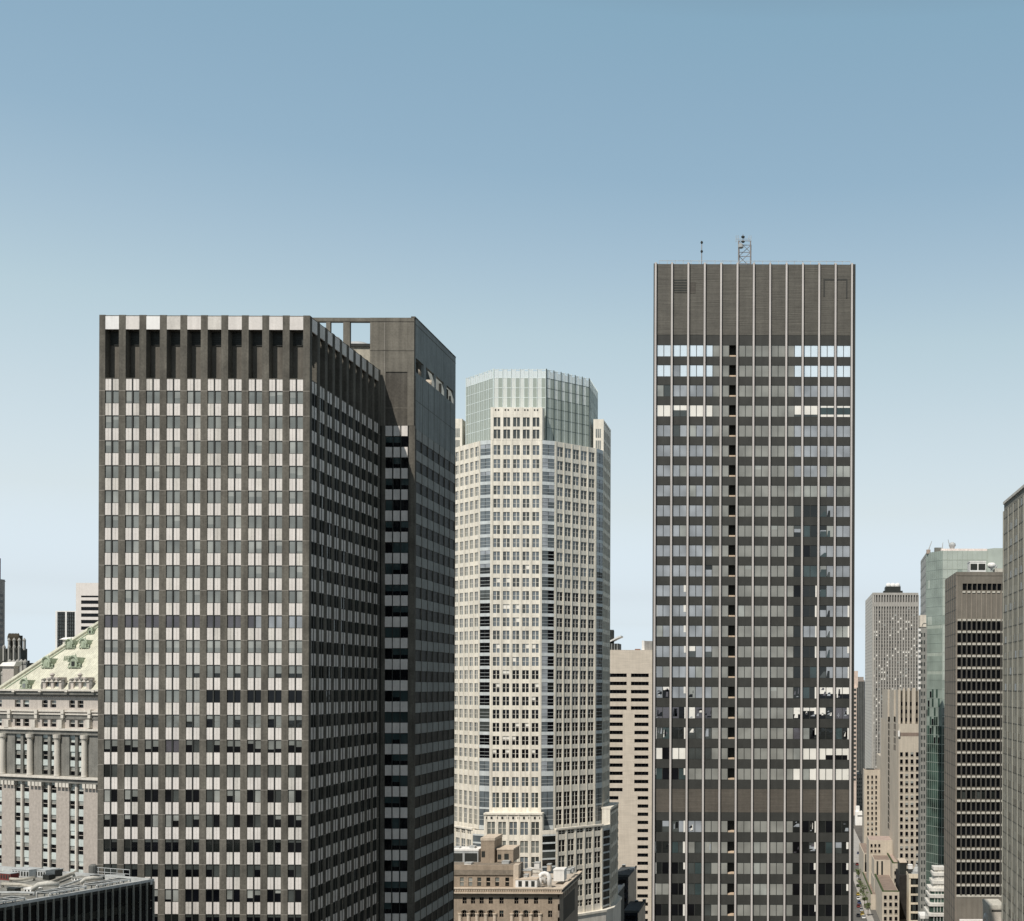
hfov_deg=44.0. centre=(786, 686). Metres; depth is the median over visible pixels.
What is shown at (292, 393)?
window
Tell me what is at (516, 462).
window
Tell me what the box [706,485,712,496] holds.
window
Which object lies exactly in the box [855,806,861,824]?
white pavilion
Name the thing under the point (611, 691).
window
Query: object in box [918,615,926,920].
slim tower
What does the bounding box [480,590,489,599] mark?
corner window
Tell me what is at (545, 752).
corner window
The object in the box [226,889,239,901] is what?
window
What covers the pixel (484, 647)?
corner window
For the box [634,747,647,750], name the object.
window
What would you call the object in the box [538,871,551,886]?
gooseneck duct
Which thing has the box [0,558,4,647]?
setback tower
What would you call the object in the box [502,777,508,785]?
window
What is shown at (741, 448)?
window
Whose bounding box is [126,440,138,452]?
window
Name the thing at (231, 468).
window
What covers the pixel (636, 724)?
window
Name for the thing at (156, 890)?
window
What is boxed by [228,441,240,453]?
window
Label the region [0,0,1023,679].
sky
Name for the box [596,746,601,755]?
corner window
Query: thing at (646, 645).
lift housing
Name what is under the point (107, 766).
window
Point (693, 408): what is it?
window
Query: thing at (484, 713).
corner window
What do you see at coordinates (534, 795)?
window
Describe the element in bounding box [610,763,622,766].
window
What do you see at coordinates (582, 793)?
window
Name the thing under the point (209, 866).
window
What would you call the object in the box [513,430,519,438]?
window
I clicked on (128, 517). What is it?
window
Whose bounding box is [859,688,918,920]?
stepped limestone building
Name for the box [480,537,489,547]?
corner window
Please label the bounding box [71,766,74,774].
window
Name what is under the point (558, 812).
window
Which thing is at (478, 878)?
window
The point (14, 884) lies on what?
roof pipe
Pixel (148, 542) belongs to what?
window
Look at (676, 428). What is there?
window
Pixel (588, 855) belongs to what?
window
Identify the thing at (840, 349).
window
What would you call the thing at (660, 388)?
window
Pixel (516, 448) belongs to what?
window
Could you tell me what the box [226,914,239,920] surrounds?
window
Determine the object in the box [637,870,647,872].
window
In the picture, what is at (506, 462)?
window
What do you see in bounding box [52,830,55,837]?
window
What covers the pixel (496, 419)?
window
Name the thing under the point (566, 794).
window
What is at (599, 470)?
corner window
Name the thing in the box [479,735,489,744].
corner window
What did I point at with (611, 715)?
window
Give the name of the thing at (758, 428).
window
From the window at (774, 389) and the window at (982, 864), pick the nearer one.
the window at (774, 389)
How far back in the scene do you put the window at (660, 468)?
229.13 m
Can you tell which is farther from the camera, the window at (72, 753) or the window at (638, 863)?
the window at (638, 863)
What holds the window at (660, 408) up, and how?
in the office tower at (753, 591)
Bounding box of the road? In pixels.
[853,863,879,920]
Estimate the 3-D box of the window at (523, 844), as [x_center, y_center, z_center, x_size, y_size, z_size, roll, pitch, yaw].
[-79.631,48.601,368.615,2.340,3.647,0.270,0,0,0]
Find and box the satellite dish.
[987,563,997,570]
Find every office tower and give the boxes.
[97,315,455,920]
[651,262,855,920]
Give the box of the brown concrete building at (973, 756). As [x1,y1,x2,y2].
[944,572,1002,920]
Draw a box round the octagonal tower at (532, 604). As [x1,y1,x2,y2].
[454,368,621,920]
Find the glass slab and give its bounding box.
[55,611,75,648]
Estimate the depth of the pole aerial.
232.93 m
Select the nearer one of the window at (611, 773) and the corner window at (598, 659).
the corner window at (598, 659)
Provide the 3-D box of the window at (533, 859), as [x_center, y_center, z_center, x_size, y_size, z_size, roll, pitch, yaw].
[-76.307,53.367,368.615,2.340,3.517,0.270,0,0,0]
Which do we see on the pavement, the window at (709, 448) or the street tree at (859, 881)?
the street tree at (859, 881)
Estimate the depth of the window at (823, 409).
229.13 m
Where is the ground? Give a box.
[854,803,906,920]
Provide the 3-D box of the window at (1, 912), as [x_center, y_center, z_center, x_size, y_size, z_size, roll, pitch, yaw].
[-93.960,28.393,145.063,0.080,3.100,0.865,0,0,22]
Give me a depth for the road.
600.37 m
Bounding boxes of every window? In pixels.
[0,911,2,920]
[6,909,11,920]
[15,908,19,920]
[17,783,20,790]
[23,907,27,920]
[25,798,28,805]
[25,813,28,820]
[25,828,28,835]
[25,857,28,864]
[31,905,35,920]
[39,904,43,920]
[44,719,47,726]
[44,751,47,759]
[44,765,47,773]
[44,785,47,792]
[44,799,47,806]
[44,814,47,821]
[44,829,47,836]
[44,844,47,851]
[47,682,58,686]
[47,902,51,920]
[52,719,55,726]
[52,785,55,792]
[52,800,55,807]
[52,815,55,822]
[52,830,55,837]
[52,844,55,852]
[52,859,55,866]
[55,901,59,920]
[62,900,67,920]
[70,898,74,920]
[71,752,74,760]
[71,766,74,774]
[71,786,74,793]
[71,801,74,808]
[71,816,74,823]
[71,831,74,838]
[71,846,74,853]
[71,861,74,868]
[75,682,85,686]
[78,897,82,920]
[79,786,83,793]
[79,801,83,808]
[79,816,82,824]
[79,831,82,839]
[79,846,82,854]
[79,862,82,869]
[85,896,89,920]
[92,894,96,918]
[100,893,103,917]
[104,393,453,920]
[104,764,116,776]
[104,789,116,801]
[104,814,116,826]
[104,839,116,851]
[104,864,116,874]
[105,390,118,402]
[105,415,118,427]
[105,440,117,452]
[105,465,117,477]
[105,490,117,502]
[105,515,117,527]
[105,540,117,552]
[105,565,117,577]
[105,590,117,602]
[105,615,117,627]
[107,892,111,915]
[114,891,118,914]
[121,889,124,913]
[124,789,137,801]
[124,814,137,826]
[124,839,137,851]
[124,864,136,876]
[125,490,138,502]
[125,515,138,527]
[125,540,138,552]
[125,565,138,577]
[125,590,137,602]
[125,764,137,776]
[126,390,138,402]
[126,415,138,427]
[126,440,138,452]
[126,465,138,477]
[128,888,131,911]
[128,912,131,920]
[135,887,138,910]
[135,911,138,920]
[141,886,145,909]
[141,910,145,920]
[145,789,157,801]
[145,814,157,826]
[145,839,157,851]
[145,864,157,876]
[146,415,159,427]
[146,440,158,452]
[146,465,158,477]
[146,490,158,502]
[146,515,158,527]
[146,540,158,552]
[146,565,158,577]
[147,391,159,402]
[148,885,151,907]
[148,908,151,920]
[155,889,157,901]
[165,814,178,826]
[165,839,178,851]
[165,864,177,876]
[165,889,177,901]
[165,914,177,920]
[166,490,179,502]
[166,515,179,527]
[166,540,179,552]
[167,391,179,403]
[167,416,179,427]
[167,440,179,452]
[167,465,179,477]
[185,889,198,901]
[185,914,198,920]
[186,839,198,851]
[186,864,198,876]
[187,391,200,403]
[187,416,199,428]
[187,465,199,477]
[187,490,199,502]
[187,515,199,527]
[187,540,199,552]
[188,441,199,452]
[206,864,218,876]
[206,889,218,901]
[206,914,218,920]
[207,441,220,453]
[207,490,220,502]
[207,515,220,527]
[208,391,220,403]
[208,416,220,428]
[208,466,220,477]
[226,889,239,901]
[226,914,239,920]
[227,864,239,876]
[228,391,241,403]
[228,416,240,428]
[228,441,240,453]
[228,466,240,478]
[228,490,240,502]
[247,889,259,901]
[247,914,259,920]
[248,441,261,453]
[248,466,261,478]
[249,391,261,403]
[249,416,261,428]
[267,914,280,920]
[269,391,281,403]
[269,416,281,428]
[269,441,281,453]
[289,416,302,428]
[289,441,302,453]
[290,391,302,403]
[455,428,608,905]
[460,877,463,885]
[469,809,471,823]
[473,835,482,841]
[475,809,476,823]
[477,877,480,885]
[479,695,489,704]
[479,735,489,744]
[479,748,488,757]
[479,761,488,770]
[479,776,488,785]
[479,791,488,806]
[479,809,488,824]
[480,444,490,454]
[480,458,489,468]
[480,471,489,481]
[480,485,489,494]
[480,498,489,507]
[480,511,489,520]
[480,524,489,533]
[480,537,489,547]
[480,550,489,560]
[480,564,489,573]
[480,577,489,586]
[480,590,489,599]
[480,603,489,612]
[480,616,489,625]
[480,630,489,639]
[480,643,489,652]
[480,656,489,665]
[480,669,489,678]
[480,682,489,691]
[480,708,489,717]
[480,722,489,731]
[486,877,489,885]
[487,822,494,833]
[492,793,498,806]
[493,777,498,785]
[494,417,499,425]
[494,430,499,438]
[494,445,499,454]
[494,459,499,467]
[494,472,499,480]
[495,877,498,885]
[498,822,505,834]
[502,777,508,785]
[502,793,508,806]
[503,430,509,438]
[503,445,509,454]
[503,459,509,467]
[504,417,509,426]
[505,878,508,885]
[509,822,516,834]
[509,841,516,844]
[512,777,518,785]
[512,793,518,806]
[513,417,519,426]
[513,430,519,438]
[513,445,519,454]
[520,822,527,834]
[520,841,527,852]
[520,857,527,867]
[522,777,527,785]
[522,793,527,807]
[523,417,529,426]
[523,430,529,438]
[523,445,529,454]
[531,822,538,834]
[531,841,538,852]
[531,857,538,866]
[532,793,537,807]
[533,418,538,426]
[533,430,538,438]
[533,445,538,454]
[541,709,553,718]
[541,722,553,731]
[541,735,553,744]
[541,748,553,757]
[541,761,553,770]
[541,776,552,785]
[541,791,552,807]
[541,809,552,825]
[542,444,554,455]
[542,458,554,468]
[542,472,554,481]
[542,485,553,494]
[542,498,553,507]
[542,511,553,521]
[542,524,553,534]
[542,537,553,547]
[542,551,553,560]
[542,564,553,573]
[542,577,553,586]
[542,590,553,599]
[542,603,553,613]
[542,617,553,626]
[542,630,553,639]
[542,643,553,652]
[542,656,553,665]
[542,669,553,678]
[542,682,553,691]
[542,696,553,704]
[542,836,555,841]
[542,844,555,849]
[542,851,555,857]
[542,859,555,865]
[542,867,554,872]
[556,792,561,806]
[556,809,561,824]
[557,447,562,456]
[557,461,562,469]
[557,474,562,482]
[557,487,562,495]
[557,500,562,509]
[557,513,561,521]
[557,526,561,535]
[559,839,564,851]
[559,855,563,866]
[564,791,569,805]
[564,809,569,823]
[565,448,570,457]
[565,462,570,471]
[565,475,570,484]
[565,488,570,497]
[565,501,570,510]
[568,839,573,850]
[568,854,573,865]
[572,791,577,805]
[572,808,576,822]
[573,450,578,459]
[573,463,578,472]
[577,838,582,849]
[577,853,581,864]
[578,884,581,895]
[580,790,584,804]
[580,807,584,822]
[581,451,586,460]
[586,837,590,848]
[586,852,590,863]
[586,868,590,878]
[586,883,590,894]
[588,790,592,803]
[588,807,592,821]
[589,452,593,461]
[594,851,599,862]
[594,867,599,877]
[594,882,599,893]
[595,836,599,847]
[596,594,601,603]
[596,606,602,615]
[596,619,602,628]
[596,632,601,641]
[596,645,601,653]
[596,657,609,908]
[596,733,601,742]
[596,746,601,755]
[596,759,601,768]
[596,773,601,782]
[596,788,601,803]
[596,805,601,820]
[597,453,602,464]
[597,466,602,476]
[597,479,602,489]
[597,492,602,502]
[597,505,602,514]
[597,517,602,527]
[597,530,602,540]
[597,543,602,552]
[597,555,602,565]
[597,568,602,577]
[597,581,601,590]
[610,673,626,676]
[610,682,626,684]
[610,690,626,692]
[610,698,626,701]
[610,706,626,709]
[610,714,622,717]
[610,722,622,725]
[610,731,622,733]
[610,739,622,741]
[610,747,622,750]
[610,755,622,758]
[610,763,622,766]
[610,772,622,774]
[610,780,622,782]
[610,788,622,790]
[610,796,617,799]
[631,674,648,676]
[631,682,648,684]
[631,690,648,692]
[631,698,648,701]
[631,706,648,709]
[634,739,648,741]
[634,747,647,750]
[634,755,647,758]
[634,763,647,766]
[634,772,647,774]
[634,780,647,782]
[634,788,647,790]
[635,714,648,717]
[635,723,648,725]
[635,731,648,733]
[637,853,647,856]
[637,862,647,864]
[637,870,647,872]
[637,878,647,880]
[637,886,647,888]
[637,894,647,897]
[638,796,647,799]
[638,804,647,807]
[638,812,647,815]
[638,821,647,823]
[638,829,647,831]
[638,837,647,839]
[638,845,647,848]
[655,820,662,831]
[655,841,661,852]
[655,862,661,873]
[655,883,661,894]
[655,904,661,914]
[656,345,849,915]
[656,505,663,515]
[656,525,662,535]
[656,545,662,555]
[657,345,663,355]
[657,365,663,375]
[657,385,663,395]
[657,405,663,415]
[657,425,663,435]
[657,445,663,455]
[657,465,663,475]
[657,485,663,495]
[671,883,678,894]
[671,904,678,915]
[672,841,678,852]
[672,862,678,873]
[673,345,679,355]
[673,365,679,375]
[673,385,679,395]
[673,405,679,415]
[673,425,679,435]
[673,445,679,455]
[673,465,679,475]
[673,485,679,495]
[673,505,679,515]
[673,525,679,535]
[688,862,694,873]
[688,883,694,894]
[688,904,694,915]
[689,405,696,415]
[689,425,696,435]
[689,445,695,455]
[689,465,695,475]
[689,485,695,495]
[689,505,695,515]
[690,345,696,355]
[690,365,696,375]
[690,385,696,395]
[704,863,710,873]
[704,883,710,894]
[704,904,710,915]
[706,345,712,355]
[706,365,712,376]
[706,385,712,396]
[706,405,712,416]
[706,425,712,436]
[706,445,712,456]
[706,465,712,476]
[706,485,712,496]
[720,883,727,894]
[720,904,727,915]
[722,345,728,356]
[722,365,728,376]
[722,385,728,396]
[722,405,728,416]
[722,425,728,436]
[722,445,728,456]
[722,465,728,476]
[737,904,743,915]
[738,405,745,416]
[738,425,744,436]
[738,445,744,456]
[739,345,745,356]
[739,365,745,376]
[739,385,745,396]
[755,345,761,356]
[755,365,761,376]
[755,385,761,396]
[755,405,761,416]
[755,425,761,436]
[771,346,777,356]
[771,366,777,376]
[771,386,777,396]
[771,406,777,416]
[771,426,777,436]
[787,405,794,416]
[788,345,794,356]
[788,365,794,376]
[788,385,794,396]
[804,346,810,356]
[804,365,810,376]
[804,385,810,396]
[804,405,810,416]
[804,425,810,436]
[820,346,826,356]
[820,366,826,376]
[820,386,826,396]
[820,406,826,416]
[820,426,826,436]
[835,905,841,915]
[836,426,842,436]
[836,446,842,456]
[837,346,843,356]
[837,366,843,376]
[837,386,843,396]
[837,406,843,416]
[867,702,917,852]
[875,682,881,767]
[877,861,882,874]
[926,551,986,896]
[957,583,999,834]
[976,875,979,882]
[976,887,979,894]
[981,851,984,858]
[981,863,984,870]
[981,875,984,882]
[986,827,989,834]
[986,839,989,846]
[986,851,989,858]
[991,803,994,810]
[991,815,994,822]
[991,827,994,834]
[996,779,999,786]
[996,791,999,798]
[1003,506,1023,920]
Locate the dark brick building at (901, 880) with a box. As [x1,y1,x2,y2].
[896,858,906,919]
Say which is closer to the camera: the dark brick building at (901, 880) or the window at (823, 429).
the window at (823, 429)
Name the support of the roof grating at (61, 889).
on the black glass building at (127, 900)
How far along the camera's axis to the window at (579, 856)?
376.30 m
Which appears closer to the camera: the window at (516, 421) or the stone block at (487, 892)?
the stone block at (487, 892)
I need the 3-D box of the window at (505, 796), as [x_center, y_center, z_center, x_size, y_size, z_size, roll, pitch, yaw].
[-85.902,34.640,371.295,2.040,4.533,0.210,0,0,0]
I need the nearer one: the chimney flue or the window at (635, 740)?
the window at (635, 740)
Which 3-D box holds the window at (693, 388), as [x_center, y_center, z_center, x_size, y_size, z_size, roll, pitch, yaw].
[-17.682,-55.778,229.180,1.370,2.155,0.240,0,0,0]
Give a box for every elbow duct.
[29,881,59,894]
[80,876,102,884]
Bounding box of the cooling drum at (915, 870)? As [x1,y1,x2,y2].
[911,864,917,873]
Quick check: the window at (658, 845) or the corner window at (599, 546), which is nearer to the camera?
the window at (658, 845)
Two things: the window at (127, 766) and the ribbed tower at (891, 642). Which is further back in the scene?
the ribbed tower at (891, 642)
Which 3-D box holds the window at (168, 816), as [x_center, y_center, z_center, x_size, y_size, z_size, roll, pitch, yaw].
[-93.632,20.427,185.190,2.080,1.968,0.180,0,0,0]
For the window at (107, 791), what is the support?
in the office tower at (276, 641)
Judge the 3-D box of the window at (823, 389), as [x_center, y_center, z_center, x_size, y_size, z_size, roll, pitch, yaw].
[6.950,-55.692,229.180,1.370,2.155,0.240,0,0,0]
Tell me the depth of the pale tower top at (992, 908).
330.00 m
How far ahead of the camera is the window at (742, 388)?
229.13 m
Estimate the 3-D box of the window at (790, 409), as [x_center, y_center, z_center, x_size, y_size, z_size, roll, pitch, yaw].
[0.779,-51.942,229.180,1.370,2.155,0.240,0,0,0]
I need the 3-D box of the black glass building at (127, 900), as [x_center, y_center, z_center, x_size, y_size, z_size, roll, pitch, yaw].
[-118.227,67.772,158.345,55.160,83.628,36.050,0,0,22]
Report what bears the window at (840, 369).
in the office tower at (753, 591)
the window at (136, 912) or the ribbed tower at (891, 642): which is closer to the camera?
the window at (136, 912)
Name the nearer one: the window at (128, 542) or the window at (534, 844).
the window at (128, 542)
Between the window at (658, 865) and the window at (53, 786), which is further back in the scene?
the window at (53, 786)
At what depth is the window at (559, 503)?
373.92 m
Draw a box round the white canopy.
[918,912,924,918]
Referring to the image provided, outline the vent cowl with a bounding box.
[949,542,955,548]
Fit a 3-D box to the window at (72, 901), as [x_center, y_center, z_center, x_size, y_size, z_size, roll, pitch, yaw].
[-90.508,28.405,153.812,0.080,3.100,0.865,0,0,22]
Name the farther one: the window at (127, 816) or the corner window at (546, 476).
the corner window at (546, 476)
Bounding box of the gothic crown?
[0,633,32,684]
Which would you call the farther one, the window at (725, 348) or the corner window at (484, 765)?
the corner window at (484, 765)
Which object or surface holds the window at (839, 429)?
in the office tower at (753, 591)
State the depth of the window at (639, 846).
567.52 m
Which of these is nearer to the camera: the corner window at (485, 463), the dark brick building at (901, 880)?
the corner window at (485, 463)
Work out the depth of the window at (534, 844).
368.57 m
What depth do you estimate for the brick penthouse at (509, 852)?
338.50 m
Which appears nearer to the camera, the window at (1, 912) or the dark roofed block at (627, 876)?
the window at (1, 912)
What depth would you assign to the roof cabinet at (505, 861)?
336.00 m
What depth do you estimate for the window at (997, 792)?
381.29 m
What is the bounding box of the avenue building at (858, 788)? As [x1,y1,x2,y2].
[856,770,861,810]
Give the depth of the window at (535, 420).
371.28 m
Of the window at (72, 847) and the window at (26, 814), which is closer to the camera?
the window at (72, 847)
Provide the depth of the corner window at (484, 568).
371.82 m
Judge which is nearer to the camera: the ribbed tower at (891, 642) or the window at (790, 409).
the window at (790, 409)
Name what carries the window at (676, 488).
in the office tower at (753, 591)
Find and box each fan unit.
[7,887,20,890]
[43,873,55,879]
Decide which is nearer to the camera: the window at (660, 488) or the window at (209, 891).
the window at (209, 891)
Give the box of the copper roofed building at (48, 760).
[0,621,97,872]
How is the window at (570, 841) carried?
in the octagonal tower at (532, 604)
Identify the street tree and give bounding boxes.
[856,880,863,888]
[858,884,866,892]
[861,892,868,906]
[864,902,870,909]
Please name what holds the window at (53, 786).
in the copper roofed building at (48, 760)
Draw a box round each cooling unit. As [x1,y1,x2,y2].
[454,846,480,861]
[967,561,985,571]
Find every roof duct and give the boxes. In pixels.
[524,867,543,882]
[531,876,546,885]
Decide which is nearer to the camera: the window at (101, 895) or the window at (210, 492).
the window at (101, 895)
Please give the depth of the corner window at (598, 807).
385.41 m
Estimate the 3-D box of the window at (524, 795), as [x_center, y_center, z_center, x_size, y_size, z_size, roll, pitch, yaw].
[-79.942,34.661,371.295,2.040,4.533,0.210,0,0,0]
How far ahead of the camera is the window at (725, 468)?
229.13 m
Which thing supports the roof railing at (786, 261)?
on the office tower at (753, 591)
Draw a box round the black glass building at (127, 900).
[0,866,154,920]
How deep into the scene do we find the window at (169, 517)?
185.15 m
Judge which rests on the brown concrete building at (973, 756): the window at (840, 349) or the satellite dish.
the satellite dish
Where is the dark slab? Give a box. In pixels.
[856,677,864,802]
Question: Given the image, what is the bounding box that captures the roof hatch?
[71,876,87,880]
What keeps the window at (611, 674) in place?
in the strip window slab at (631, 732)
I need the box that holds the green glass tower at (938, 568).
[920,548,1002,896]
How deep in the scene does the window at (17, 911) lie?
147.07 m
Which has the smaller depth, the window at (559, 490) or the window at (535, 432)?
the window at (535, 432)
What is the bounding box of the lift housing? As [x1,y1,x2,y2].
[642,641,651,649]
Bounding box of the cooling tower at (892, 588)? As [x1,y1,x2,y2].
[883,583,902,592]
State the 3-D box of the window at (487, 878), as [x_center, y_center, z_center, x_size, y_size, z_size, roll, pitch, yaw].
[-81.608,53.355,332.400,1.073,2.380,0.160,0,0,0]
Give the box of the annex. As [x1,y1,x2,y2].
[959,919,982,920]
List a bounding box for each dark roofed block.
[618,865,636,908]
[618,883,624,920]
[624,901,644,920]
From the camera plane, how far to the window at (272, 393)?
185.15 m
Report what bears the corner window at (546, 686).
in the octagonal tower at (532, 604)
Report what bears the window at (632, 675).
in the strip window slab at (631, 732)
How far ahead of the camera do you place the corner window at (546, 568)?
371.87 m
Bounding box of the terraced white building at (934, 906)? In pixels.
[924,865,943,920]
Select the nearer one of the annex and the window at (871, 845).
the annex
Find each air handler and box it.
[11,866,42,877]
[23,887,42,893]
[36,867,59,877]
[55,868,63,875]
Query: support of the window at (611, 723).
in the strip window slab at (631, 732)
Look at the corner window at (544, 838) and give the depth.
369.24 m
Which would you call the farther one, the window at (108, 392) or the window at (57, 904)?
the window at (108, 392)
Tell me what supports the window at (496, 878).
in the stone block at (487, 892)
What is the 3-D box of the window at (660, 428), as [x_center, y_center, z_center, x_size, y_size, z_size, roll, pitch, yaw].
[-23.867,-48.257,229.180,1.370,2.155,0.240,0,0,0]
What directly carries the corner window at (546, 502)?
in the octagonal tower at (532, 604)
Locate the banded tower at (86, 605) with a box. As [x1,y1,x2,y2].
[76,583,97,634]
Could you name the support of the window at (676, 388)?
in the office tower at (753, 591)
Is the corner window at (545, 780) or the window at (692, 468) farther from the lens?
the corner window at (545, 780)
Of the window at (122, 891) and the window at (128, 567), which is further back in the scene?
the window at (128, 567)
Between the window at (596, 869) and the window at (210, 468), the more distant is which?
the window at (596, 869)
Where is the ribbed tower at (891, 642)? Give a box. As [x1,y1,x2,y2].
[865,593,918,768]
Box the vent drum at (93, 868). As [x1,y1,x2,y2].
[89,864,97,873]
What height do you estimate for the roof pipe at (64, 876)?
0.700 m
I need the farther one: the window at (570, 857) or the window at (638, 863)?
the window at (638, 863)
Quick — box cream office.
[906,869,917,920]
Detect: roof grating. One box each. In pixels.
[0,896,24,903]
[36,885,86,897]
[84,877,130,889]
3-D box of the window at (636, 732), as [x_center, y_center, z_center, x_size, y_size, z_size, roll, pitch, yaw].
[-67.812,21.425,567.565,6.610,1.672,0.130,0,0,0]
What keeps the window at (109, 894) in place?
in the black glass building at (127, 900)
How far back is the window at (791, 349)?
229.13 m
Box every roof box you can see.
[521,869,532,876]
[993,568,1002,571]
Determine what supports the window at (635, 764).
in the strip window slab at (631, 732)
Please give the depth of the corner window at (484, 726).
371.73 m
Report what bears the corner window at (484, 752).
in the octagonal tower at (532, 604)
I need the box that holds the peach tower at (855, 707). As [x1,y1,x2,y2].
[854,671,857,814]
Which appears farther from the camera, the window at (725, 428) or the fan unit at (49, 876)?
the window at (725, 428)
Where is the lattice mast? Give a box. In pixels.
[738,236,750,263]
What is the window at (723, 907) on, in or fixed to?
in the office tower at (753, 591)
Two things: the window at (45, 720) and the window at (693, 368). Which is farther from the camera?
the window at (45, 720)
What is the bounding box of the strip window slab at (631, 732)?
[610,650,651,920]
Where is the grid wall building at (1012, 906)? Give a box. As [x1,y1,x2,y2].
[1001,485,1023,920]
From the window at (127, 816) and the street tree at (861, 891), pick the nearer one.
the window at (127, 816)
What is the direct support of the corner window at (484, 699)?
in the octagonal tower at (532, 604)
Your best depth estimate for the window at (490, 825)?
368.57 m
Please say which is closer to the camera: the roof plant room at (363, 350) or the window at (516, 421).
the roof plant room at (363, 350)
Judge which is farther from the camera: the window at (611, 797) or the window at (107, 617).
the window at (611, 797)
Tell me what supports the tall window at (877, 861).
in the stepped limestone building at (890, 809)
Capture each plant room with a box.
[351,344,369,361]
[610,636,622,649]
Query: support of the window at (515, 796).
in the octagonal tower at (532, 604)
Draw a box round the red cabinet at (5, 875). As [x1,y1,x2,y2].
[0,871,19,880]
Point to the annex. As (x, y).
(970, 919)
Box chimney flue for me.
[610,630,613,643]
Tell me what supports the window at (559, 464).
in the octagonal tower at (532, 604)
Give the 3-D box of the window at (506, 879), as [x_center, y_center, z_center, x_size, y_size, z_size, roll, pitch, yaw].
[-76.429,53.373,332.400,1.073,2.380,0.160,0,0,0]
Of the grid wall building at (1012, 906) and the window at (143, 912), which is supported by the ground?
the grid wall building at (1012, 906)
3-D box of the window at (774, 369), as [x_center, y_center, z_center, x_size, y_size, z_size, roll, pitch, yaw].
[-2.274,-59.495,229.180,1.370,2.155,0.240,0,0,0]
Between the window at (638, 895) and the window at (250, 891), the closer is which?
the window at (250, 891)
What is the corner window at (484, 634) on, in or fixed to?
in the octagonal tower at (532, 604)
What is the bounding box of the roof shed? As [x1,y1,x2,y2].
[515,877,538,886]
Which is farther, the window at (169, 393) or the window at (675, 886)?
the window at (675, 886)
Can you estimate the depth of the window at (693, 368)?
229.13 m
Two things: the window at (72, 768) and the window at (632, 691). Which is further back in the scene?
the window at (632, 691)
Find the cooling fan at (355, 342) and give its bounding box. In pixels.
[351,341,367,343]
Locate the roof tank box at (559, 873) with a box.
[553,867,566,880]
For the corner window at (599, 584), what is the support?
in the octagonal tower at (532, 604)
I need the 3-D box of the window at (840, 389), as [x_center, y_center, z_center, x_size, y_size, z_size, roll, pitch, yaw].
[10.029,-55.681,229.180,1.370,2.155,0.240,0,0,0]
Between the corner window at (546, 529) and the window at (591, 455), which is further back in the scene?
the window at (591, 455)
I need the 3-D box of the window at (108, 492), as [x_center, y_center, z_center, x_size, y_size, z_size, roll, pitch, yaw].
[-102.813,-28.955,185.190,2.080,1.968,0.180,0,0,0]
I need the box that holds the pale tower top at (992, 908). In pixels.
[982,899,1001,920]
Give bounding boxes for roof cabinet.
[501,860,510,863]
[534,861,540,867]
[547,863,551,870]
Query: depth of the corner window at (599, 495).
385.41 m
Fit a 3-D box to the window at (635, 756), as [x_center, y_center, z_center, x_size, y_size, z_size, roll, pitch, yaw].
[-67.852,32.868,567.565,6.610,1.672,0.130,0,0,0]
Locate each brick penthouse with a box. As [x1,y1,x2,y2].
[480,834,502,862]
[497,845,519,861]
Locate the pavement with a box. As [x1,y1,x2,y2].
[853,830,873,920]
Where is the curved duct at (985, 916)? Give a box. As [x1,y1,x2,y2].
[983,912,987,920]
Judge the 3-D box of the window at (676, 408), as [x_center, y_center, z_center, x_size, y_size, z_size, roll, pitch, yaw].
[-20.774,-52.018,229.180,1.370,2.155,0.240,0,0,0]
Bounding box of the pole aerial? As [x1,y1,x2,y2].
[700,241,702,263]
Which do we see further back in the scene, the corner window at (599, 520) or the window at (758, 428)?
the corner window at (599, 520)
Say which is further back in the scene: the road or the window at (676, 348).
the road
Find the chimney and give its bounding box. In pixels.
[0,662,21,683]
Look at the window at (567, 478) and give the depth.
376.02 m
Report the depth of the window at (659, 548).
229.13 m
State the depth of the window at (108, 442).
185.15 m
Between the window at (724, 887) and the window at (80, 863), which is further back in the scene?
the window at (80, 863)
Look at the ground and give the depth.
930.81 m
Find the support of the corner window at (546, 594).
in the octagonal tower at (532, 604)
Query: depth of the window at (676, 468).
229.13 m
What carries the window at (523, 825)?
in the octagonal tower at (532, 604)
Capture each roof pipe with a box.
[0,891,34,895]
[1,882,32,886]
[9,876,34,881]
[50,870,78,881]
[59,876,102,886]
[84,874,124,883]
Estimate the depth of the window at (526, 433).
371.28 m
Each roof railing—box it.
[97,867,129,876]
[659,260,849,264]
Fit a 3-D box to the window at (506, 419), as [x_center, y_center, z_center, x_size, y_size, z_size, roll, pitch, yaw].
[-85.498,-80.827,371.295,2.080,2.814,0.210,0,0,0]
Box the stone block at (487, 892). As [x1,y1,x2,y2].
[454,862,582,920]
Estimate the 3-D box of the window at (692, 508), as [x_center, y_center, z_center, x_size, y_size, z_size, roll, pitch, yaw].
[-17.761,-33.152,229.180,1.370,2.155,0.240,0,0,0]
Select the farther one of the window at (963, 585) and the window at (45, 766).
the window at (963, 585)

